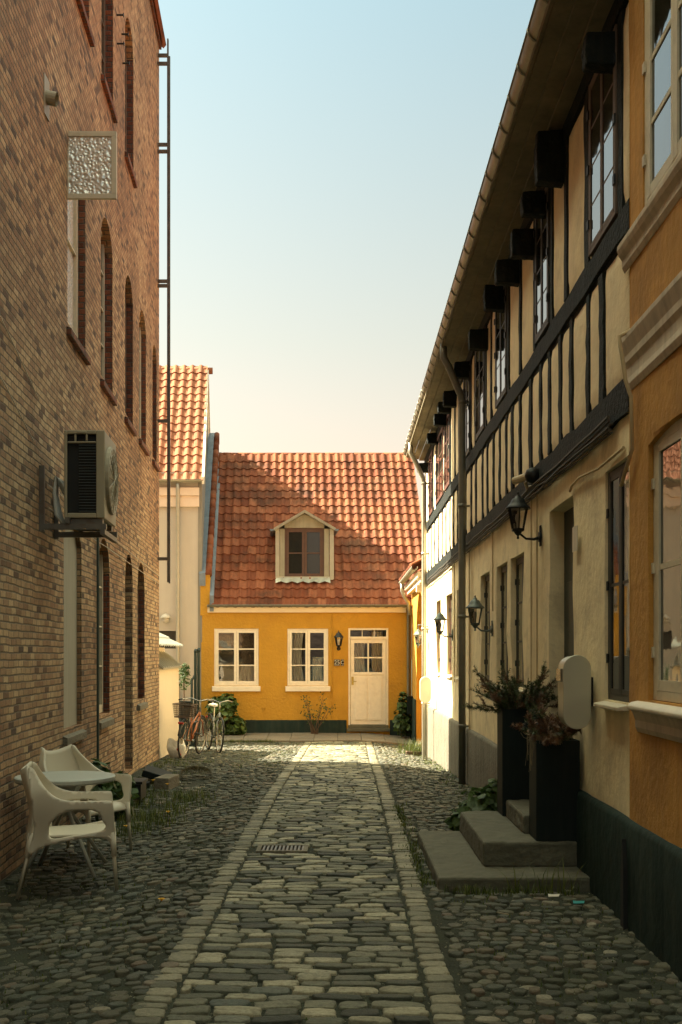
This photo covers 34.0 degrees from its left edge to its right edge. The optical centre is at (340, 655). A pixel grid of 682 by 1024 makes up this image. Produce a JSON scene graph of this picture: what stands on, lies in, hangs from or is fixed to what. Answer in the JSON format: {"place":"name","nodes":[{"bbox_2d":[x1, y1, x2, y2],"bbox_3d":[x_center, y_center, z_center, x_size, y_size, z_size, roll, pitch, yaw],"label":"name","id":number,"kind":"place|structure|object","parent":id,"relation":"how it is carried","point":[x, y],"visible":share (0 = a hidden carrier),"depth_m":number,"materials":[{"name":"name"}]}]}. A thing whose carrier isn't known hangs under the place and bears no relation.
{"place":"outdoors","nodes":[
{"label":"outdoors","id":0,"kind":"place"},
{"bbox_2d":[164,741,429,1023],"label":"path","id":1,"kind":"structure","parent":0,"point":[320,769],"depth_m":6.63,"materials":[{"name":"stone"}]},
{"bbox_2d":[256,845,308,854],"bbox_3d":[-0.480,1.594,9.150,0.420,0.032,0.300,0,0,0],"label":"drain grate","id":2,"kind":"object","parent":1,"relation":"on","point":[261,849],"visible":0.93,"depth_m":9.11,"materials":[{"name":"metal"}]},
{"bbox_2d":[198,732,412,745],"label":"pavement","id":3,"kind":"structure","parent":0,"point":[330,737],"depth_m":27.04,"materials":[{"name":"grey stone"}]},
{"bbox_2d":[204,693,246,734],"bbox_3d":[-2.846,1.495,27.563,1.075,1.133,0.674,0,0,0],"label":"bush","id":4,"kind":"object","parent":3,"relation":"on","point":[233,724],"visible":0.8,"depth_m":27.43,"materials":[{"name":"green plant"}]},
{"bbox_2d":[392,692,411,736],"bbox_3d":[1.544,1.465,27.603,0.604,1.134,0.544,0,0,-27],"label":"shrub","id":5,"kind":"object","parent":3,"relation":"on","point":[403,727],"visible":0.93,"depth_m":27.51,"materials":[{"name":"green plant"}]},
{"bbox_2d":[0,742,681,1023],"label":"cobblestone pavement","id":6,"kind":"structure","parent":0,"point":[98,961],"depth_m":6.82,"materials":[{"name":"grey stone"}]},
{"bbox_2d":[14,771,114,878],"bbox_3d":[-2.190,1.340,8.850,0.782,0.778,0.782,0,0,0],"label":"bistro table","id":7,"kind":"object","parent":6,"relation":"on","point":[71,780],"visible":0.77,"depth_m":8.75,"materials":[{"name":"white plastic"}]},
{"bbox_2d":[16,761,117,898],"bbox_3d":[-1.982,1.248,8.111,0.712,0.935,0.608,0,0,-12],"label":"armchair","id":8,"kind":"object","parent":6,"relation":"on","point":[49,802],"visible":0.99,"depth_m":7.87,"materials":[{"name":"grey plastic"}]},
{"bbox_2d":[38,744,132,861],"bbox_3d":[-2.237,1.253,9.571,0.712,0.935,0.608,0,0,30],"label":"armchair","id":9,"kind":"object","parent":6,"relation":"on","point":[70,757],"visible":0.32,"depth_m":9.69,"materials":[{"name":"grey plastic"}]},
{"bbox_2d":[133,778,147,804],"bbox_3d":[-2.550,1.613,13.100,0.500,0.300,0.400,0,0,0],"label":"metal trough","id":10,"kind":"object","parent":6,"relation":"on","point":[140,784],"visible":0.33,"depth_m":12.98,"materials":[{"name":"black metal"}]},
{"bbox_2d":[141,765,171,778],"bbox_3d":[-2.506,1.622,15.201,0.364,0.191,0.700,0,0,-5],"label":"plank","id":11,"kind":"object","parent":6,"relation":"on","point":[150,772],"visible":0.62,"depth_m":14.97,"materials":[{"name":"grey wood"}]},
{"bbox_2d":[154,774,178,789],"bbox_3d":[-2.280,1.663,14.600,0.200,0.170,0.500,0,0,8],"label":"stone block","id":12,"kind":"object","parent":6,"relation":"on","point":[172,780],"depth_m":14.37,"materials":[{"name":"grey stone"}]},
{"bbox_2d":[166,738,185,757],"bbox_3d":[-2.941,1.662,19.946,0.346,0.370,0.231,0,0,0],"label":"boulder","id":13,"kind":"object","parent":6,"relation":"on","point":[172,749],"visible":0.95,"depth_m":19.88,"materials":[{"name":"grey stone"}]},
{"bbox_2d":[173,698,213,757],"bbox_3d":[-2.724,1.333,20.544,0.656,1.069,1.807,4,1,9],"label":"bicycle","id":14,"kind":"object","parent":6,"relation":"on","point":[190,737],"visible":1,"depth_m":20.23,"materials":[{"name":"metal"}]},
{"bbox_2d":[178,766,214,777],"bbox_3d":[-2.031,1.612,15.599,0.576,0.150,0.535,0,0,0],"label":"sedge mound","id":15,"kind":"object","parent":6,"relation":"on","point":[187,769],"visible":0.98,"depth_m":15.53,"materials":[{"name":"green plant"}]},
{"bbox_2d":[201,699,232,752],"bbox_3d":[-2.545,1.414,22.512,0.656,1.069,1.808,4,-1,-18],"label":"bicycle","id":16,"kind":"object","parent":6,"relation":"on","point":[215,734],"visible":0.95,"depth_m":22.48,"materials":[{"name":"metal"}]},
{"bbox_2d":[406,751,421,755],"bbox_3d":[1.516,2.001,22.605,0.400,0.120,0.250,0,0,0],"label":"planting crate","id":17,"kind":"object","parent":6,"relation":"on","point":[411,753],"visible":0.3,"depth_m":22.48,"materials":[{"name":"brown wood"}]},
{"bbox_2d":[420,677,430,759],"bbox_3d":[1.564,1.172,20.660,0.205,1.556,0.120,0,0,0],"label":"mailbox","id":18,"kind":"object","parent":6,"relation":"on","point":[425,690],"visible":0.99,"depth_m":20.64,"materials":[{"name":"white metal"}]},
{"bbox_2d":[417,799,589,891],"bbox_3d":[1.180,1.446,8.590,1.055,0.524,2.031,0,0,0],"label":"doorstep stairs","id":19,"kind":"structure","parent":6,"relation":"on","point":[481,849],"depth_m":7.96,"materials":[{"name":"concrete"}]},
{"bbox_2d":[497,709,541,815],"bbox_3d":[1.502,0.887,9.375,0.335,0.885,0.310,0,0,0],"label":"planter","id":20,"kind":"object","parent":19,"relation":"on","point":[512,775],"visible":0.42,"depth_m":9.22,"materials":[{"name":"stone"}]},
{"bbox_2d":[461,661,557,713],"bbox_3d":[1.470,0.274,9.355,0.890,0.477,0.876,0,0,0],"label":"yew shrub","id":21,"kind":"object","parent":20,"relation":"in","point":[508,696],"visible":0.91,"depth_m":9.26,"materials":[{"name":"green plant"}]},
{"bbox_2d":[529,738,579,840],"bbox_3d":[1.554,0.970,8.135,0.312,0.720,0.310,0,0,0],"label":"planter","id":22,"kind":"object","parent":19,"relation":"on","point":[554,781],"visible":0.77,"depth_m":7.98,"materials":[{"name":"stone"}]},
{"bbox_2d":[509,702,580,770],"bbox_3d":[1.507,0.579,8.152,0.556,0.521,0.658,0,0,38],"label":"dried shrub","id":23,"kind":"object","parent":22,"relation":"in","point":[553,729],"visible":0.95,"depth_m":8.01,"materials":[{"name":"brown plant"}]},
{"bbox_2d":[548,894,559,896],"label":"litter","id":24,"kind":"object","parent":6,"relation":"on","point":[553,895],"visible":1,"depth_m":7.24,"materials":[{"name":"white paper"}]},
{"bbox_2d":[573,900,584,903],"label":"litter","id":25,"kind":"object","parent":6,"relation":"on","point":[578,902],"visible":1,"depth_m":7.04,"materials":[{"name":"teal plastic"}]},
{"bbox_2d":[0,724,681,1023],"bbox_3d":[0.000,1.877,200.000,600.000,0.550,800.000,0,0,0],"label":"ground","id":26,"kind":"structure","parent":0,"point":[452,965],"depth_m":6.41,"materials":[{"name":"stone"}]},
{"bbox_2d":[0,0,165,881],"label":"brick building","id":27,"kind":"structure","parent":26,"relation":"on","point":[79,290],"depth_m":11.63,"materials":[{"name":"brick"},{"name":"glass"},{"name":"painted wood"}]},
{"bbox_2d":[64,530,76,727],"bbox_3d":[-2.874,-0.331,11.500,0.120,2.139,1.004,0,0,-3],"label":"blind window","id":28,"kind":"structure","parent":27,"relation":"in","point":[70,548],"depth_m":11.63,"materials":[{"name":"paint"}]},
{"bbox_2d":[68,200,77,337],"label":"window","id":29,"kind":"structure","parent":27,"relation":"in","point":[72,204],"depth_m":12.13,"materials":[{"name":"beige paint"}]},
{"bbox_2d":[39,430,118,542],"bbox_3d":[-2.389,-1.535,10.220,0.642,0.930,0.760,0,0,0],"label":"air conditioner","id":30,"kind":"object","parent":27,"relation":"attached to","point":[88,486],"visible":1,"depth_m":9.93,"materials":[{"name":"metal"}]},
{"bbox_2d":[99,545,102,712],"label":"window","id":31,"kind":"structure","parent":27,"relation":"in","point":[100,556],"depth_m":13.90,"materials":[{"name":"black glass"}]},
{"bbox_2d":[101,231,104,379],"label":"window","id":32,"kind":"structure","parent":27,"relation":"in","point":[102,245],"depth_m":14.15,"materials":[{"name":"beige paint"}]},
{"bbox_2d":[101,0,104,74],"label":"window","id":33,"kind":"structure","parent":27,"relation":"in","point":[102,1],"depth_m":14.20,"materials":[{"name":"brown wood"}]},
{"bbox_2d":[125,294,125,412],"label":"window","id":34,"kind":"structure","parent":27,"relation":"in","point":[125,294],"depth_m":16.15,"materials":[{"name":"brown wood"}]},
{"bbox_2d":[125,46,126,151],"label":"window","id":35,"kind":"structure","parent":27,"relation":"in","point":[125,46],"depth_m":16.20,"materials":[{"name":"brown wood"}]},
{"bbox_2d":[137,586,137,697],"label":"window","id":36,"kind":"structure","parent":27,"relation":"in","point":[137,586],"depth_m":17.55,"materials":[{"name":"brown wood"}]},
{"bbox_2d":[139,319,140,436],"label":"window","id":37,"kind":"structure","parent":27,"relation":"in","point":[139,319],"depth_m":17.75,"materials":[{"name":"beige paint"}]},
{"bbox_2d":[158,38,169,583],"bbox_3d":[-3.144,-6.030,19.550,0.300,9.540,0.060,0,0,0],"label":"wall rail","id":38,"kind":"object","parent":27,"relation":"attached to","point":[167,152],"depth_m":19.53,"materials":[{"name":"metal"}]},
{"bbox_2d":[89,758,138,820],"bbox_3d":[-2.436,1.393,11.565,0.564,0.676,0.933,0,0,26],"label":"garden plant","id":39,"kind":"object","parent":26,"relation":"on","point":[114,787],"visible":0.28,"depth_m":11.61,"materials":[{"name":"green plant"}]},
{"bbox_2d":[159,633,182,758],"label":"outbuilding","id":40,"kind":"structure","parent":26,"relation":"on","point":[169,666],"depth_m":21.50,"materials":[{"name":"beige paint"}]},
{"bbox_2d":[159,365,212,733],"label":"white house","id":41,"kind":"structure","parent":26,"relation":"on","point":[180,619],"depth_m":28.02,"materials":[{"name":"grey paint"}]},
{"bbox_2d":[159,631,175,648],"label":"window","id":42,"kind":"structure","parent":41,"relation":"in","point":[171,634],"depth_m":28.15,"materials":[{"name":"brown glass"}]},
{"bbox_2d":[179,721,197,746],"bbox_3d":[-3.645,1.800,25.200,0.750,0.600,0.600,0,0,0],"label":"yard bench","id":43,"kind":"object","parent":26,"relation":"on","point":[183,729],"visible":0.12,"depth_m":24.90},
{"bbox_2d":[179,663,191,721],"bbox_3d":[-3.517,0.833,24.993,0.344,1.335,0.359,0,0,0],"label":"potted tree","id":44,"kind":"object","parent":43,"relation":"on","point":[183,670],"visible":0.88,"depth_m":24.93,"materials":[{"name":"green plant"}]},
{"bbox_2d":[190,648,200,732],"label":"yard pipes","id":45,"kind":"object","parent":26,"relation":"on","point":[196,677],"visible":0.82,"depth_m":27.47,"materials":[{"name":"metal"}]},
{"bbox_2d":[131,741,464,1023],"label":"kerb strip","id":46,"kind":"object","parent":26,"relation":"on","point":[445,1000],"visible":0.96,"depth_m":6.63,"materials":[{"name":"grey stone"}]},
{"bbox_2d":[199,432,421,737],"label":"yellow house","id":47,"kind":"structure","parent":26,"relation":"on","point":[307,557],"depth_m":28.51,"materials":[{"name":"paint"}]},
{"bbox_2d":[212,629,259,690],"bbox_3d":[-2.629,0.116,28.015,1.220,1.574,0.150,0,0,0],"label":"window","id":48,"kind":"structure","parent":47,"relation":"in","point":[236,685],"depth_m":28.01,"materials":[{"name":"white paint"}]},
{"bbox_2d":[285,528,323,575],"bbox_3d":[-0.939,-2.621,28.593,1.014,1.284,0.054,0,0,0],"label":"window","id":49,"kind":"structure","parent":47,"relation":"in","point":[304,547],"depth_m":28.59,"materials":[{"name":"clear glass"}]},
{"bbox_2d":[285,629,329,690],"bbox_3d":[-0.834,0.116,28.015,1.129,1.574,0.150,0,0,0],"label":"window","id":50,"kind":"structure","parent":47,"relation":"in","point":[307,685],"depth_m":28.01,"materials":[{"name":"white paint"}]},
{"bbox_2d":[334,630,342,650],"bbox_3d":[-0.057,-0.352,27.845,0.258,0.546,0.361,0,0,0],"label":"wall lantern","id":51,"kind":"object","parent":47,"relation":"attached to","point":[338,634],"depth_m":27.77,"materials":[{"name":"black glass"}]},
{"bbox_2d":[334,659,343,665],"bbox_3d":[-0.047,0.183,27.979,0.249,0.160,0.018,0,0,0],"label":"house number","id":52,"kind":"object","parent":47,"relation":"attached to","point":[336,662],"visible":1,"depth_m":27.97,"materials":[{"name":"white ceramic"}]},
{"bbox_2d":[348,628,387,724],"bbox_3d":[0.683,0.600,28.025,1.010,2.571,0.129,0,0,0],"label":"door","id":53,"kind":"structure","parent":47,"relation":"in","point":[367,691],"depth_m":28.01,"materials":[{"name":"white paint"}]},
{"bbox_2d":[300,692,335,733],"bbox_3d":[-0.573,1.449,27.624,0.905,1.114,0.367,0,0,0],"label":"rose bush","id":54,"kind":"object","parent":26,"relation":"on","point":[312,729],"visible":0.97,"depth_m":27.65,"materials":[{"name":"green plant"}]},
{"bbox_2d":[0,739,674,1023],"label":"grass","id":55,"kind":"structure","parent":26,"relation":"on","point":[142,818],"depth_m":10.74,"materials":[{"name":"green plant"}]},
{"bbox_2d":[394,738,421,754],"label":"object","id":56,"kind":"object","parent":26,"relation":"on","point":[413,747],"visible":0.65,"depth_m":22.71,"materials":[{"name":"green plant"}]},
{"bbox_2d":[399,558,421,746],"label":"house","id":57,"kind":"structure","parent":26,"relation":"on","point":[413,586],"depth_m":26.20,"materials":[{"name":"yellow paint"}]},
{"bbox_2d":[407,696,412,713],"bbox_3d":[1.699,1.225,27.450,0.140,0.450,0.200,0,0,0],"label":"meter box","id":58,"kind":"object","parent":57,"relation":"attached to","point":[409,704],"visible":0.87,"depth_m":27.35,"materials":[{"name":"black metal"}]},
{"bbox_2d":[444,778,496,830],"bbox_3d":[1.267,1.388,10.146,0.658,0.607,0.605,0,0,0],"label":"leafy weed","id":59,"kind":"object","parent":26,"relation":"on","point":[487,795],"visible":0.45,"depth_m":10.02,"materials":[{"name":"green plant"}]},
{"bbox_2d":[403,0,629,918],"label":"half timbered house","id":60,"kind":"structure","parent":26,"relation":"on","point":[523,372],"depth_m":9.25,"materials":[{"name":"beige paint"}]},
{"bbox_2d":[413,624,427,647],"bbox_3d":[1.619,-0.389,22.600,0.303,0.479,0.224,0,0,0],"label":"wall lantern","id":61,"kind":"object","parent":60,"relation":"attached to","point":[417,633],"depth_m":22.57,"materials":[{"name":"black glass"}]},
{"bbox_2d":[428,449,432,516],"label":"window","id":62,"kind":"structure","parent":60,"relation":"in","point":[430,467],"depth_m":21.72,"materials":[{"name":"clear glass"}]},
{"bbox_2d":[435,427,443,504],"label":"window","id":63,"kind":"structure","parent":60,"relation":"in","point":[439,493],"depth_m":19.73,"materials":[{"name":"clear glass"}]},
{"bbox_2d":[433,611,452,640],"bbox_3d":[1.603,-0.468,17.500,0.314,0.475,0.224,0,0,0],"label":"wall lantern","id":64,"kind":"object","parent":60,"relation":"attached to","point":[439,617],"depth_m":17.47,"materials":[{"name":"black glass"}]},
{"bbox_2d":[443,414,449,490],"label":"window","id":65,"kind":"structure","parent":60,"relation":"in","point":[446,433],"depth_m":18.22,"materials":[{"name":"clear glass"}]},
{"bbox_2d":[445,595,451,678],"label":"window","id":66,"kind":"structure","parent":60,"relation":"in","point":[450,609],"depth_m":18.37,"materials":[{"name":"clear glass"}]},
{"bbox_2d":[463,363,469,457],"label":"window","id":67,"kind":"structure","parent":60,"relation":"in","point":[466,383],"depth_m":15.29,"materials":[{"name":"black glass"}]},
{"bbox_2d":[466,595,492,635],"bbox_3d":[1.594,-0.458,12.850,0.314,0.475,0.224,0,0,0],"label":"wall lantern","id":68,"kind":"object","parent":60,"relation":"attached to","point":[473,605],"depth_m":12.82,"materials":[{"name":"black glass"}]},
{"bbox_2d":[474,351,484,440],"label":"window","id":69,"kind":"structure","parent":60,"relation":"in","point":[479,365],"depth_m":13.90,"materials":[{"name":"black glass"}]},
{"bbox_2d":[478,574,489,684],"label":"window","id":70,"kind":"structure","parent":60,"relation":"in","point":[487,578],"depth_m":13.79,"materials":[{"name":"black glass"}]},
{"bbox_2d":[494,286,506,408],"bbox_3d":[1.734,-3.350,12.070,0.049,1.180,0.844,0,0,0],"label":"window","id":71,"kind":"structure","parent":60,"relation":"in","point":[500,321],"depth_m":12.04,"materials":[{"name":"black glass"}]},
{"bbox_2d":[496,565,507,689],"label":"window","id":72,"kind":"structure","parent":60,"relation":"in","point":[503,588],"depth_m":12.33,"materials":[{"name":"black glass"}]},
{"bbox_2d":[515,555,523,693],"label":"window","id":73,"kind":"structure","parent":60,"relation":"in","point":[520,561],"depth_m":11.29,"materials":[{"name":"black glass"}]},
{"bbox_2d":[511,473,530,489],"bbox_3d":[1.651,-1.559,10.002,0.152,0.152,0.212,0,0,-43],"label":"security camera","id":74,"kind":"object","parent":60,"relation":"attached to","point":[518,479],"visible":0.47,"depth_m":9.98,"materials":[{"name":"white plastic"}]},
{"bbox_2d":[505,492,541,545],"bbox_3d":[1.587,-1.188,9.700,0.314,0.475,0.224,0,0,0],"label":"wall lantern","id":75,"kind":"object","parent":60,"relation":"attached to","point":[516,504],"depth_m":9.67,"materials":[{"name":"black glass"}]},
{"bbox_2d":[533,187,549,343],"bbox_3d":[1.729,-3.350,9.565,0.048,1.180,0.654,0,0,0],"label":"window","id":76,"kind":"structure","parent":60,"relation":"in","point":[541,234],"depth_m":9.53,"materials":[{"name":"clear glass"}]},
{"bbox_2d":[564,507,573,736],"bbox_3d":[1.882,0.013,8.840,0.052,2.415,0.990,0,0,0],"label":"door","id":77,"kind":"structure","parent":60,"relation":"in","point":[569,514],"depth_m":9.12,"materials":[{"name":"black paint"}]},
{"bbox_2d":[556,655,592,728],"bbox_3d":[1.633,0.251,7.683,0.265,0.505,0.215,0,0,0],"label":"sign","id":78,"kind":"object","parent":60,"relation":"attached to","point":[574,678],"visible":1,"depth_m":7.58,"materials":[{"name":"metal"}]},
{"bbox_2d":[572,525,577,551],"bbox_3d":[1.706,-0.850,8.150,0.014,0.180,0.160,0,0,0],"label":"number plate","id":79,"kind":"object","parent":60,"relation":"attached to","point":[574,538],"visible":1,"depth_m":8.10,"materials":[{"name":"white ceramic"}]},
{"bbox_2d":[586,24,617,256],"bbox_3d":[1.724,-3.350,7.340,0.048,1.180,0.784,0,0,0],"label":"window","id":80,"kind":"structure","parent":60,"relation":"in","point":[601,115],"depth_m":7.31,"materials":[{"name":"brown wood"}]},
{"bbox_2d":[593,462,629,710],"bbox_3d":[1.749,-0.430,7.005,0.191,1.532,0.666,0,0,0],"label":"window","id":81,"kind":"structure","parent":60,"relation":"in","point":[617,513],"depth_m":7.08,"materials":[{"name":"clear glass"}]},
{"bbox_2d":[617,0,681,981],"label":"ochre house","id":82,"kind":"structure","parent":26,"relation":"on","point":[649,249],"depth_m":6.10,"materials":[{"name":"paint"}]},
{"bbox_2d":[642,0,681,204],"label":"window","id":83,"kind":"structure","parent":82,"relation":"in","point":[662,65],"depth_m":6.01,"materials":[{"name":"beige paint"}]},
{"bbox_2d":[651,418,681,702],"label":"window","id":84,"kind":"structure","parent":82,"relation":"in","point":[666,483],"depth_m":5.97,"materials":[{"name":"glass"}]},
{"bbox_2d":[158,0,534,518],"label":"sky","id":85,"kind":"structure","parent":0,"point":[329,159],"materials":[{"name":"blue"}]},
{"bbox_2d":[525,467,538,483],"bbox_3d":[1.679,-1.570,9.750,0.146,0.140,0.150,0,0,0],"label":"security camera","id":86,"kind":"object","parent":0,"point":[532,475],"visible":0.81,"depth_m":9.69,"materials":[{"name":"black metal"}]}
]}

